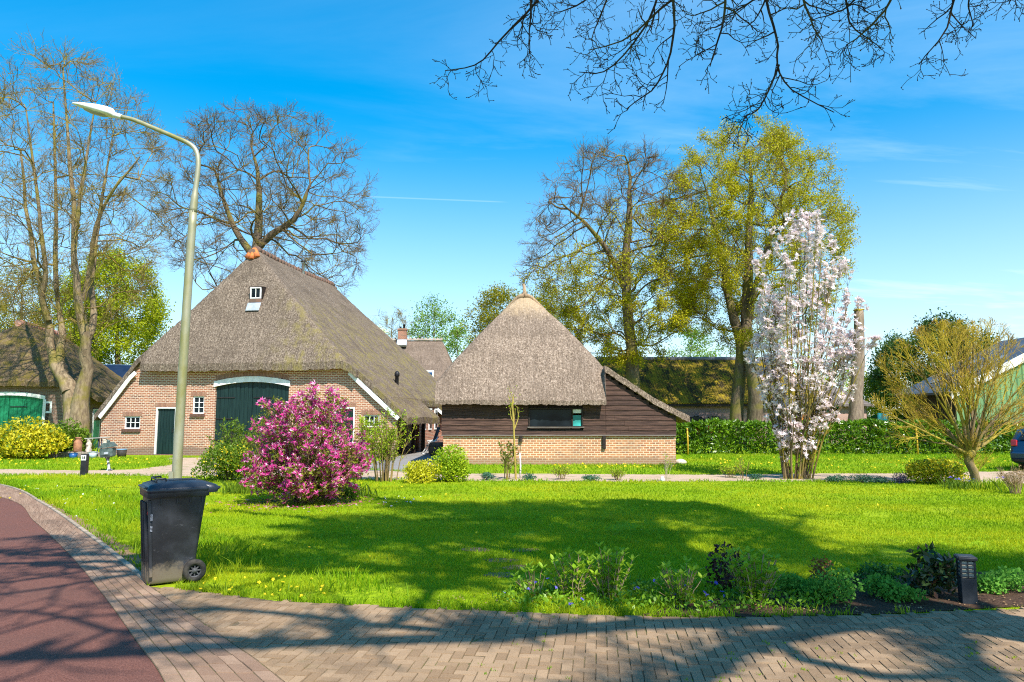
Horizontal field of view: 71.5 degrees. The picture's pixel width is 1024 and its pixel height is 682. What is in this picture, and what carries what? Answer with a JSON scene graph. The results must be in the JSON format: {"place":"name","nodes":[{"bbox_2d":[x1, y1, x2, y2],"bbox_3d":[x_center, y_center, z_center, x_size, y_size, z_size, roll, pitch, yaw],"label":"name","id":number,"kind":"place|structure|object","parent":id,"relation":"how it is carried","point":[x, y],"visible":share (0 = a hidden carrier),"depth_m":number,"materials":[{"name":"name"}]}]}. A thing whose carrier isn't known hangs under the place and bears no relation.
{"place":"outdoors","nodes":[
{"label":"outdoors","id":0,"kind":"place"},
{"bbox_2d":[0,498,163,681],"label":"road","id":1,"kind":"structure","parent":0,"point":[61,620],"depth_m":6.01,"materials":[{"name":"asphalt"}]},
{"bbox_2d":[0,485,282,681],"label":"gutter strip","id":2,"kind":"object","parent":1,"relation":"on","point":[81,548],"visible":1,"depth_m":5.97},
{"bbox_2d":[365,450,439,470],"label":"yard paving","id":3,"kind":"structure","parent":0,"point":[415,456],"depth_m":29.11,"materials":[{"name":"concrete"}]},
{"bbox_2d":[421,427,439,453],"bbox_3d":[-3.819,4.723,33.676,0.881,1.285,0.578,2,-7,-20],"label":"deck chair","id":4,"kind":"object","parent":3,"relation":"on","point":[435,438],"visible":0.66,"depth_m":33.66,"materials":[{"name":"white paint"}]},
{"bbox_2d":[428,442,435,455],"bbox_3d":[-3.537,4.897,32.261,0.540,0.600,0.540,0,-6,0],"label":"barrel planter","id":5,"kind":"object","parent":3,"relation":"on","point":[431,447],"visible":0.75,"depth_m":32.05,"materials":[{"name":"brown wood"}]},
{"bbox_2d":[391,324,452,379],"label":"thatched house","id":6,"kind":"structure","parent":0,"point":[432,357],"depth_m":65.31,"materials":[{"name":"brown plant"}]},
{"bbox_2d":[0,418,1023,617],"bbox_3d":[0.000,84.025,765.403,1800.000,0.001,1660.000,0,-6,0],"label":"ground","id":7,"kind":"structure","parent":0,"point":[376,594],"depth_m":11.28,"materials":[{"name":"plant"}]},
{"bbox_2d":[0,415,72,458],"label":"golden shrub","id":8,"kind":"object","parent":7,"relation":"on","point":[26,441],"visible":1,"depth_m":29.25,"materials":[{"name":"yellow plant"}]},
{"bbox_2d":[0,258,72,331],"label":"linden tree","id":9,"kind":"object","parent":7,"relation":"on","point":[11,323],"visible":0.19,"depth_m":59.53,"materials":[{"name":"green plant"}]},
{"bbox_2d":[0,320,121,447],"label":"farmhouse","id":10,"kind":"object","parent":7,"relation":"on","point":[29,385],"visible":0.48,"depth_m":39.72,"materials":[{"name":"brown plant"}]},
{"bbox_2d":[0,396,9,430],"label":"barn door","id":11,"kind":"structure","parent":10,"relation":"in","point":[4,400],"depth_m":38.99,"materials":[{"name":"green paint"}]},
{"bbox_2d":[8,396,42,432],"bbox_3d":[-26.775,4.445,39.131,1.685,2.868,0.094,1,-6,-11],"label":"barn door","id":12,"kind":"structure","parent":10,"relation":"in","point":[22,406],"depth_m":39.18,"materials":[{"name":"green paint"}]},
{"bbox_2d":[93,410,99,446],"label":"side door","id":13,"kind":"structure","parent":10,"relation":"in","point":[97,422],"depth_m":40.57,"materials":[{"name":"green paint"}]},
{"bbox_2d":[49,418,97,451],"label":"green shrub","id":14,"kind":"object","parent":7,"relation":"on","point":[75,431],"visible":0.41,"depth_m":30.72,"materials":[{"name":"green plant"}]},
{"bbox_2d":[48,452,100,457],"bbox_3d":[-18.574,4.854,30.274,2.239,0.284,0.237,0,-6,0],"label":"stone edging","id":15,"kind":"object","parent":7,"relation":"on","point":[61,454],"visible":0.41,"depth_m":30.17,"materials":[{"name":"stone"}]},
{"bbox_2d":[73,437,82,451],"bbox_3d":[-18.522,4.412,30.342,0.326,0.615,0.326,-6,-9,45],"label":"milk churn","id":16,"kind":"object","parent":15,"relation":"on","point":[77,445],"visible":1,"depth_m":30.23,"materials":[{"name":"metal"}]},
{"bbox_2d":[80,454,88,475],"bbox_3d":[-12.760,3.726,21.227,0.171,0.690,0.179,0,-6,-4],"label":"number post","id":17,"kind":"object","parent":7,"relation":"on","point":[84,466],"visible":0.94,"depth_m":21.16,"materials":[{"name":"black plastic"}]},
{"bbox_2d":[0,30,181,451],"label":"maple tree","id":18,"kind":"object","parent":7,"relation":"on","point":[75,397],"visible":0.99,"depth_m":35.71,"materials":[{"name":"brown plant"}]},
{"bbox_2d":[84,437,109,457],"bbox_3d":[-17.894,4.579,30.636,1.000,0.886,0.300,0,-6,0],"label":"garden bench","id":19,"kind":"object","parent":7,"relation":"on","point":[88,446],"visible":0.51,"depth_m":30.58,"materials":[{"name":"stone"}]},
{"bbox_2d":[42,500,160,583],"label":"verge soil","id":20,"kind":"structure","parent":7,"relation":"on","point":[125,548],"depth_m":9.57,"materials":[{"name":"soil"}]},
{"bbox_2d":[50,243,175,364],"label":"linden tree","id":21,"kind":"object","parent":7,"relation":"on","point":[149,327],"visible":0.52,"depth_m":55.65,"materials":[{"name":"green plant"}]},
{"bbox_2d":[103,364,131,377],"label":"solar house","id":22,"kind":"structure","parent":7,"relation":"on","point":[120,370],"depth_m":50.13,"materials":[{"name":"blue glass"}]},
{"bbox_2d":[72,102,200,478],"bbox_3d":[-6.914,-0.622,12.739,2.429,7.617,0.280,0,-6,0],"label":"street lamp","id":23,"kind":"object","parent":7,"relation":"on","point":[107,111],"visible":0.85,"depth_m":12.71,"materials":[{"name":"metal"}]},
{"bbox_2d":[26,497,262,681],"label":"gutter bed","id":24,"kind":"object","parent":7,"relation":"on","point":[157,631],"visible":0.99,"depth_m":5.63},
{"bbox_2d":[0,484,153,584],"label":"kerb","id":25,"kind":"structure","parent":24,"relation":"on","point":[127,564],"depth_m":10.04,"materials":[{"name":"concrete"}]},
{"bbox_2d":[138,476,220,584],"bbox_3d":[-3.595,1.997,7.637,0.741,1.080,0.611,4,-7,-35],"label":"wheelie bin","id":26,"kind":"object","parent":7,"relation":"on","point":[171,512],"visible":1,"depth_m":7.40,"materials":[{"name":"plastic"}]},
{"bbox_2d":[190,438,252,480],"bbox_3d":[-7.797,3.230,19.219,1.960,1.217,1.407,0,-6,0],"label":"cotoneaster shrub","id":27,"kind":"object","parent":7,"relation":"on","point":[228,460],"visible":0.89,"depth_m":19.06,"materials":[{"name":"green plant"}]},
{"bbox_2d":[215,478,271,494],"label":"bulb clump","id":28,"kind":"object","parent":7,"relation":"on","point":[240,489],"visible":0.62,"depth_m":16.12,"materials":[{"name":"green plant"}]},
{"bbox_2d":[138,99,382,297],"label":"oak tree","id":29,"kind":"object","parent":7,"relation":"on","point":[258,233],"visible":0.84,"depth_m":50.02,"materials":[{"name":"brown plant"}]},
{"bbox_2d":[94,245,442,456],"bbox_3d":[-10.108,0.620,39.820,16.511,10.722,15.928,-1,-6,9],"label":"farmhouse","id":30,"kind":"object","parent":7,"relation":"on","point":[266,324],"visible":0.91,"depth_m":32.89,"materials":[{"name":"plant"}]},
{"bbox_2d":[121,416,140,431],"bbox_3d":[-17.602,3.853,32.954,0.919,0.711,0.213,-1,-6,9],"label":"window","id":31,"kind":"structure","parent":30,"relation":"in","point":[132,423],"depth_m":33.01,"materials":[{"name":"white paint"}]},
{"bbox_2d":[156,409,174,453],"bbox_3d":[-15.902,4.150,32.715,0.881,2.063,0.110,-1,-6,9],"label":"side door","id":32,"kind":"structure","parent":30,"relation":"in","point":[166,417],"depth_m":32.71,"materials":[{"name":"green paint"}]},
{"bbox_2d":[190,396,204,416],"bbox_3d":[-14.355,3.002,32.552,0.689,0.936,0.213,-1,-6,9],"label":"window","id":33,"kind":"structure","parent":30,"relation":"in","point":[198,401],"depth_m":32.62,"materials":[{"name":"white paint"}]},
{"bbox_2d":[214,382,252,452],"bbox_3d":[-12.663,3.510,32.334,1.756,3.253,0.110,-1,-6,9],"label":"barn door","id":34,"kind":"structure","parent":30,"relation":"in","point":[235,400],"depth_m":32.38,"materials":[{"name":"green paint"}]},
{"bbox_2d":[251,382,288,454],"bbox_3d":[-10.904,3.483,32.079,1.756,3.253,0.094,-1,-6,9],"label":"barn door","id":35,"kind":"structure","parent":30,"relation":"in","point":[267,390],"depth_m":32.17,"materials":[{"name":"green paint"}]},
{"bbox_2d":[335,409,352,452],"bbox_3d":[-7.402,4.021,31.438,0.826,2.045,0.110,-1,-6,9],"label":"side door","id":36,"kind":"structure","parent":30,"relation":"in","point":[349,412],"depth_m":31.46,"materials":[{"name":"green paint"}]},
{"bbox_2d":[362,415,380,428],"bbox_3d":[-6.179,3.575,31.249,0.859,0.636,0.209,-1,-6,9],"label":"window","id":37,"kind":"structure","parent":30,"relation":"in","point":[372,417],"depth_m":31.31,"materials":[{"name":"white paint"}]},
{"bbox_2d":[242,498,367,505],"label":"soil bed","id":38,"kind":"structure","parent":7,"relation":"on","point":[306,504],"depth_m":14.41,"materials":[{"name":"soil"}]},
{"bbox_2d":[238,380,373,504],"bbox_3d":[-4.121,2.091,14.407,2.724,2.655,2.544,0,-6,0],"label":"purple magnolia","id":39,"kind":"object","parent":38,"relation":"on","point":[306,468],"visible":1,"depth_m":14.03,"materials":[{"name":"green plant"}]},
{"bbox_2d":[211,496,411,512],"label":"fallen petals","id":40,"kind":"object","parent":38,"relation":"on","point":[296,506],"visible":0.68,"depth_m":13.76,"materials":[{"name":"plant"}]},
{"bbox_2d":[199,518,477,596],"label":"dandelions","id":41,"kind":"object","parent":7,"relation":"on","point":[259,582],"visible":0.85,"depth_m":7.18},
{"bbox_2d":[328,482,378,499],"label":"bulb clump","id":42,"kind":"object","parent":7,"relation":"on","point":[351,494],"visible":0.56,"depth_m":15.36,"materials":[{"name":"green plant"}]},
{"bbox_2d":[355,406,417,481],"bbox_3d":[-3.431,2.797,19.282,1.641,2.069,1.232,4,-7,-32],"label":"upright shrub","id":43,"kind":"object","parent":7,"relation":"on","point":[384,445],"visible":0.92,"depth_m":19.18,"materials":[{"name":"green plant"}]},
{"bbox_2d":[370,305,428,338],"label":"bare tree","id":44,"kind":"object","parent":7,"relation":"on","point":[393,321],"visible":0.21,"depth_m":80.02,"materials":[{"name":"plant"}]},
{"bbox_2d":[402,458,441,483],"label":"euonymus shrub","id":45,"kind":"object","parent":7,"relation":"on","point":[421,473],"visible":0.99,"depth_m":18.68,"materials":[{"name":"yellow plant"}]},
{"bbox_2d":[407,292,460,356],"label":"birch tree","id":46,"kind":"object","parent":7,"relation":"on","point":[436,315],"visible":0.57,"depth_m":78.01,"materials":[{"name":"green plant"}]},
{"bbox_2d":[431,444,471,481],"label":"euonymus shrub","id":47,"kind":"object","parent":7,"relation":"on","point":[453,467],"visible":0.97,"depth_m":19.03,"materials":[{"name":"green plant"}]},
{"bbox_2d":[434,314,476,361],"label":"birch tree","id":48,"kind":"object","parent":7,"relation":"on","point":[455,330],"visible":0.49,"depth_m":74.04,"materials":[{"name":"green plant"}]},
{"bbox_2d":[0,477,1021,681],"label":"verge grass","id":49,"kind":"structure","parent":7,"relation":"on","point":[126,498],"depth_m":7.74,"materials":[{"name":"plant"}]},
{"bbox_2d":[0,452,1023,484],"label":"grass","id":50,"kind":"structure","parent":7,"relation":"on","point":[733,458],"depth_m":25.23,"materials":[{"name":"plant"}]},
{"bbox_2d":[0,456,1004,467],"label":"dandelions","id":51,"kind":"object","parent":50,"relation":"on","point":[550,467],"visible":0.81,"depth_m":25.67,"materials":[{"name":"plant"}]},
{"bbox_2d":[458,280,565,348],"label":"field maple","id":52,"kind":"object","parent":7,"relation":"on","point":[489,316],"visible":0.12,"depth_m":65.14,"materials":[{"name":"green plant"}]},
{"bbox_2d":[510,561,549,594],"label":"hydrangea","id":53,"kind":"object","parent":7,"relation":"on","point":[528,567],"visible":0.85,"depth_m":6.91,"materials":[{"name":"green plant"}]},
{"bbox_2d":[547,547,594,597],"bbox_3d":[0.573,2.248,6.851,0.484,0.493,0.311,-3,-7,29],"label":"hydrangea","id":54,"kind":"object","parent":7,"relation":"on","point":[575,589],"visible":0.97,"depth_m":6.84,"materials":[{"name":"green plant"}]},
{"bbox_2d":[582,541,639,598],"bbox_3d":[0.931,2.218,6.843,0.586,0.568,0.369,-2,-6,15],"label":"hydrangea","id":55,"kind":"object","parent":7,"relation":"on","point":[613,581],"visible":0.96,"depth_m":6.83,"materials":[{"name":"green plant"}]},
{"bbox_2d":[509,133,718,387],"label":"oak tree","id":56,"kind":"object","parent":7,"relation":"on","point":[622,274],"visible":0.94,"depth_m":42.79,"materials":[{"name":"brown plant"}]},
{"bbox_2d":[492,572,855,614],"bbox_3d":[1.515,2.343,6.775,3.411,0.328,1.185,0,-6,0],"label":"periwinkle","id":57,"kind":"object","parent":7,"relation":"on","point":[649,593],"visible":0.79,"depth_m":6.58,"materials":[{"name":"green plant"}]},
{"bbox_2d":[651,555,706,604],"bbox_3d":[1.579,2.249,6.626,0.462,0.442,0.461,-4,-7,34],"label":"hydrangea","id":58,"kind":"object","parent":7,"relation":"on","point":[679,579],"visible":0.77,"depth_m":6.60,"materials":[{"name":"green plant"}]},
{"bbox_2d":[666,324,721,356],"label":"field maple","id":59,"kind":"object","parent":7,"relation":"on","point":[694,347],"visible":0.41,"depth_m":75.22,"materials":[{"name":"plant"}]},
{"bbox_2d":[705,541,747,592],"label":"dark shrub","id":60,"kind":"object","parent":7,"relation":"on","point":[727,576],"visible":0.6,"depth_m":7.06,"materials":[{"name":"black plant"}]},
{"bbox_2d":[430,0,1023,151],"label":"overhanging oak","id":61,"kind":"object","parent":7,"relation":"on","point":[532,4],"visible":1,"depth_m":7.88,"materials":[{"name":"brown plant"}]},
{"bbox_2d":[638,108,861,436],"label":"oak tree","id":62,"kind":"object","parent":7,"relation":"on","point":[743,331],"visible":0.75,"depth_m":41.45,"materials":[{"name":"green plant"}]},
{"bbox_2d":[743,207,881,478],"bbox_3d":[8.597,0.008,20.339,3.315,7.966,2.487,1,-6,-10],"label":"white magnolia","id":63,"kind":"object","parent":7,"relation":"on","point":[788,413],"visible":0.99,"depth_m":20.20,"materials":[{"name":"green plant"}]},
{"bbox_2d":[808,381,873,443],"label":"pink outbuilding","id":64,"kind":"structure","parent":7,"relation":"on","point":[844,411],"depth_m":46.77,"materials":[{"name":"brick"}]},
{"bbox_2d":[675,417,1023,454],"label":"laurel hedge","id":65,"kind":"object","parent":7,"relation":"on","point":[714,426],"visible":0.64,"depth_m":33.36,"materials":[{"name":"green plant"}]},
{"bbox_2d":[845,309,864,437],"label":"cut trunk","id":66,"kind":"object","parent":7,"relation":"on","point":[856,408],"visible":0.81,"depth_m":41.75,"materials":[{"name":"brown plant"}]},
{"bbox_2d":[848,474,874,482],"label":"cushion plant","id":67,"kind":"object","parent":7,"relation":"on","point":[863,478],"visible":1,"depth_m":18.73,"materials":[{"name":"green plant"}]},
{"bbox_2d":[842,370,900,420],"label":"dense tree","id":68,"kind":"object","parent":7,"relation":"on","point":[868,396],"visible":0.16,"depth_m":60.57,"materials":[{"name":"green plant"}]},
{"bbox_2d":[892,471,909,483],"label":"heather plant","id":69,"kind":"object","parent":7,"relation":"on","point":[899,479],"visible":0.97,"depth_m":18.70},
{"bbox_2d":[863,307,1007,421],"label":"dense tree","id":70,"kind":"object","parent":7,"relation":"on","point":[877,377],"visible":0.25,"depth_m":57.05,"materials":[{"name":"green plant"}]},
{"bbox_2d":[904,456,970,483],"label":"aucuba shrub","id":71,"kind":"object","parent":7,"relation":"on","point":[926,469],"visible":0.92,"depth_m":18.54,"materials":[{"name":"green plant"}]},
{"bbox_2d":[864,316,1023,487],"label":"pollard maple","id":72,"kind":"object","parent":7,"relation":"on","point":[971,446],"visible":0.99,"depth_m":17.74,"materials":[{"name":"green plant"}]},
{"bbox_2d":[895,337,1023,450],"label":"green shed","id":73,"kind":"structure","parent":7,"relation":"on","point":[931,396],"depth_m":37.45,"materials":[{"name":"metal"}]},
{"bbox_2d":[936,476,999,490],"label":"bulb clump","id":74,"kind":"object","parent":7,"relation":"on","point":[955,484],"visible":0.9,"depth_m":17.11,"materials":[{"name":"green plant"}]},
{"bbox_2d":[962,475,1022,492],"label":"bulb clump","id":75,"kind":"object","parent":7,"relation":"on","point":[991,485],"visible":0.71,"depth_m":16.95,"materials":[{"name":"green plant"}]},
{"bbox_2d":[996,460,1023,493],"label":"dry shrub","id":76,"kind":"object","parent":7,"relation":"on","point":[1007,479],"visible":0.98,"depth_m":16.14,"materials":[{"name":"beige plant"}]},
{"bbox_2d":[1010,427,1023,468],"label":"parked car","id":77,"kind":"object","parent":7,"relation":"on","point":[1017,449],"visible":0.97,"depth_m":22.96,"materials":[{"name":"blue paint"}]},
{"bbox_2d":[0,458,1023,483],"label":"sandy track","id":78,"kind":"structure","parent":0,"point":[188,465],"depth_m":21.13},
{"bbox_2d":[99,440,117,470],"bbox_3d":[-13.161,3.724,23.147,0.474,1.019,0.367,1,-6,-6],"label":"mailbox","id":79,"kind":"object","parent":78,"relation":"on","point":[106,452],"visible":0.98,"depth_m":23.02,"materials":[{"name":"metal"}]},
{"bbox_2d":[206,416,264,477],"bbox_3d":[-7.914,3.067,20.526,1.654,1.799,1.397,-4,-7,31],"label":"berberis shrub","id":80,"kind":"object","parent":78,"relation":"on","point":[236,438],"visible":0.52,"depth_m":20.49,"materials":[{"name":"green plant"}]},
{"bbox_2d":[498,441,518,479],"bbox_3d":[-0.110,3.328,19.793,0.613,1.101,0.720,0,-6,0],"label":"sapling","id":81,"kind":"object","parent":78,"relation":"on","point":[507,460],"visible":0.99,"depth_m":19.84,"materials":[{"name":"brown plant"}]},
{"bbox_2d":[506,385,523,478],"bbox_3d":[0.123,2.494,19.918,0.667,2.817,0.490,-3,-7,25],"label":"slender sapling","id":82,"kind":"object","parent":78,"relation":"on","point":[514,427],"visible":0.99,"depth_m":19.94,"materials":[{"name":"yellow plant"}]},
{"bbox_2d":[550,464,571,479],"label":"perennial plant","id":83,"kind":"object","parent":78,"relation":"on","point":[563,470],"visible":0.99,"depth_m":19.80,"materials":[{"name":"green plant"}]},
{"bbox_2d":[607,467,626,479],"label":"perennial plant","id":84,"kind":"object","parent":78,"relation":"on","point":[617,474],"visible":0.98,"depth_m":19.53,"materials":[{"name":"green plant"}]},
{"bbox_2d":[718,464,739,477],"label":"perennial plant","id":85,"kind":"object","parent":78,"relation":"on","point":[729,471],"visible":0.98,"depth_m":20.46,"materials":[{"name":"green plant"}]},
{"bbox_2d":[734,456,750,478],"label":"wispy plant","id":86,"kind":"object","parent":78,"relation":"on","point":[740,466],"visible":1,"depth_m":20.04,"materials":[{"name":"green plant"}]},
{"bbox_2d":[0,0,1023,416],"label":"sky","id":87,"kind":"structure","parent":0,"point":[935,167],"materials":[{"name":"blue"}]},
{"bbox_2d":[435,284,689,464],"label":"thatched barn","id":88,"kind":"structure","parent":0,"point":[576,401],"depth_m":26.27,"materials":[{"name":"plant"}]},
{"bbox_2d":[528,408,583,427],"bbox_3d":[1.617,2.833,26.243,2.083,0.730,0.140,0,-6,0],"label":"window","id":89,"kind":"structure","parent":88,"relation":"in","point":[536,417],"depth_m":26.29,"materials":[{"name":"black glass"}]},
{"bbox_2d":[151,587,1023,681],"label":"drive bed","id":90,"kind":"object","parent":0,"point":[482,637],"visible":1,"depth_m":5.41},
{"bbox_2d":[155,587,1023,681],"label":"drive","id":91,"kind":"structure","parent":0,"point":[318,632],"depth_m":5.37,"materials":[{"name":"brick"}]},
{"bbox_2d":[596,357,812,443],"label":"long barn","id":92,"kind":"structure","parent":0,"point":[696,386],"depth_m":48.35,"materials":[{"name":"brown plant"}]},
{"bbox_2d":[637,572,1023,616],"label":"bed soil","id":93,"kind":"structure","parent":0,"point":[882,606],"depth_m":6.55,"materials":[{"name":"soil"}]},
{"bbox_2d":[437,592,1021,612],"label":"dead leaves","id":94,"kind":"object","parent":93,"relation":"on","point":[791,604],"visible":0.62,"depth_m":6.49,"materials":[{"name":"plant"}]},
{"bbox_2d":[718,545,786,603],"bbox_3d":[2.276,2.203,6.659,0.491,0.550,0.488,4,-7,-32],"label":"hydrangea","id":95,"kind":"object","parent":93,"relation":"on","point":[750,575],"visible":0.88,"depth_m":6.62,"materials":[{"name":"green plant"}]},
{"bbox_2d":[776,572,804,591],"bbox_3d":[2.757,2.395,7.027,0.312,0.224,0.404,0,-6,0],"label":"sedum mound","id":96,"kind":"object","parent":93,"relation":"on","point":[789,581],"visible":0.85,"depth_m":6.95,"materials":[{"name":"green plant"}]},
{"bbox_2d":[798,576,828,595],"bbox_3d":[2.919,2.386,6.850,0.353,0.206,0.427,0,-6,0],"label":"sedum mound","id":97,"kind":"object","parent":93,"relation":"on","point":[806,588],"visible":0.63,"depth_m":6.78,"materials":[{"name":"green plant"}]},
{"bbox_2d":[808,555,832,579],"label":"spirea shrub","id":98,"kind":"object","parent":93,"relation":"on","point":[819,568],"visible":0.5,"depth_m":7.40,"materials":[{"name":"green plant"}]},
{"bbox_2d":[808,565,864,605],"bbox_3d":[3.041,2.295,6.707,0.466,0.353,0.538,0,-6,0],"label":"sedum mound","id":99,"kind":"object","parent":93,"relation":"on","point":[834,584],"visible":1,"depth_m":6.62,"materials":[{"name":"green plant"}]},
{"bbox_2d":[822,561,852,581],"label":"spirea shrub","id":100,"kind":"object","parent":93,"relation":"on","point":[840,566],"visible":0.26,"depth_m":7.55,"materials":[{"name":"green plant"}]},
{"bbox_2d":[853,560,906,585],"bbox_3d":[3.726,2.379,7.219,0.461,0.309,0.448,0,-6,0],"label":"sedum mound","id":101,"kind":"object","parent":93,"relation":"on","point":[880,569],"visible":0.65,"depth_m":7.17,"materials":[{"name":"green plant"}]},
{"bbox_2d":[862,572,900,598],"bbox_3d":[3.570,2.360,6.827,0.351,0.253,0.380,6,-8,-43],"label":"sedum mound","id":102,"kind":"object","parent":93,"relation":"on","point":[876,584],"visible":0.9,"depth_m":6.82,"materials":[{"name":"green plant"}]},
{"bbox_2d":[878,580,928,602],"bbox_3d":[3.671,2.373,6.709,0.404,0.202,0.428,0,-6,0],"label":"sedum mound","id":103,"kind":"object","parent":93,"relation":"on","point":[905,592],"visible":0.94,"depth_m":6.64,"materials":[{"name":"green plant"}]},
{"bbox_2d":[901,541,957,598],"bbox_3d":[4.100,2.227,6.948,0.579,0.541,0.574,0,-6,0],"label":"dark shrub","id":104,"kind":"object","parent":93,"relation":"on","point":[943,574],"visible":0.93,"depth_m":6.87,"materials":[{"name":"green plant"}]},
{"bbox_2d":[953,554,977,603],"bbox_3d":[4.252,2.231,6.648,0.163,0.443,0.163,-2,-6,17],"label":"garden lamp","id":105,"kind":"object","parent":93,"relation":"on","point":[966,573],"visible":0.98,"depth_m":6.60,"materials":[{"name":"metal"}]},
{"bbox_2d":[976,573,1008,594],"bbox_3d":[4.732,2.408,7.051,0.306,0.212,0.364,0,-6,0],"label":"sedum mound","id":106,"kind":"object","parent":93,"relation":"on","point":[986,584],"visible":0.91,"depth_m":6.97,"materials":[{"name":"green plant"}]},
{"bbox_2d":[982,565,1023,591],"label":"sedum mound","id":107,"kind":"object","parent":93,"relation":"on","point":[1010,577],"visible":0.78,"depth_m":7.06,"materials":[{"name":"green plant"}]},
{"bbox_2d":[867,413,896,449],"bbox_3d":[20.159,4.913,38.747,1.020,1.945,1.300,0,-6,0],"label":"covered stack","id":108,"kind":"object","parent":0,"point":[875,416],"visible":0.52,"depth_m":38.27,"materials":[{"name":"plastic"}]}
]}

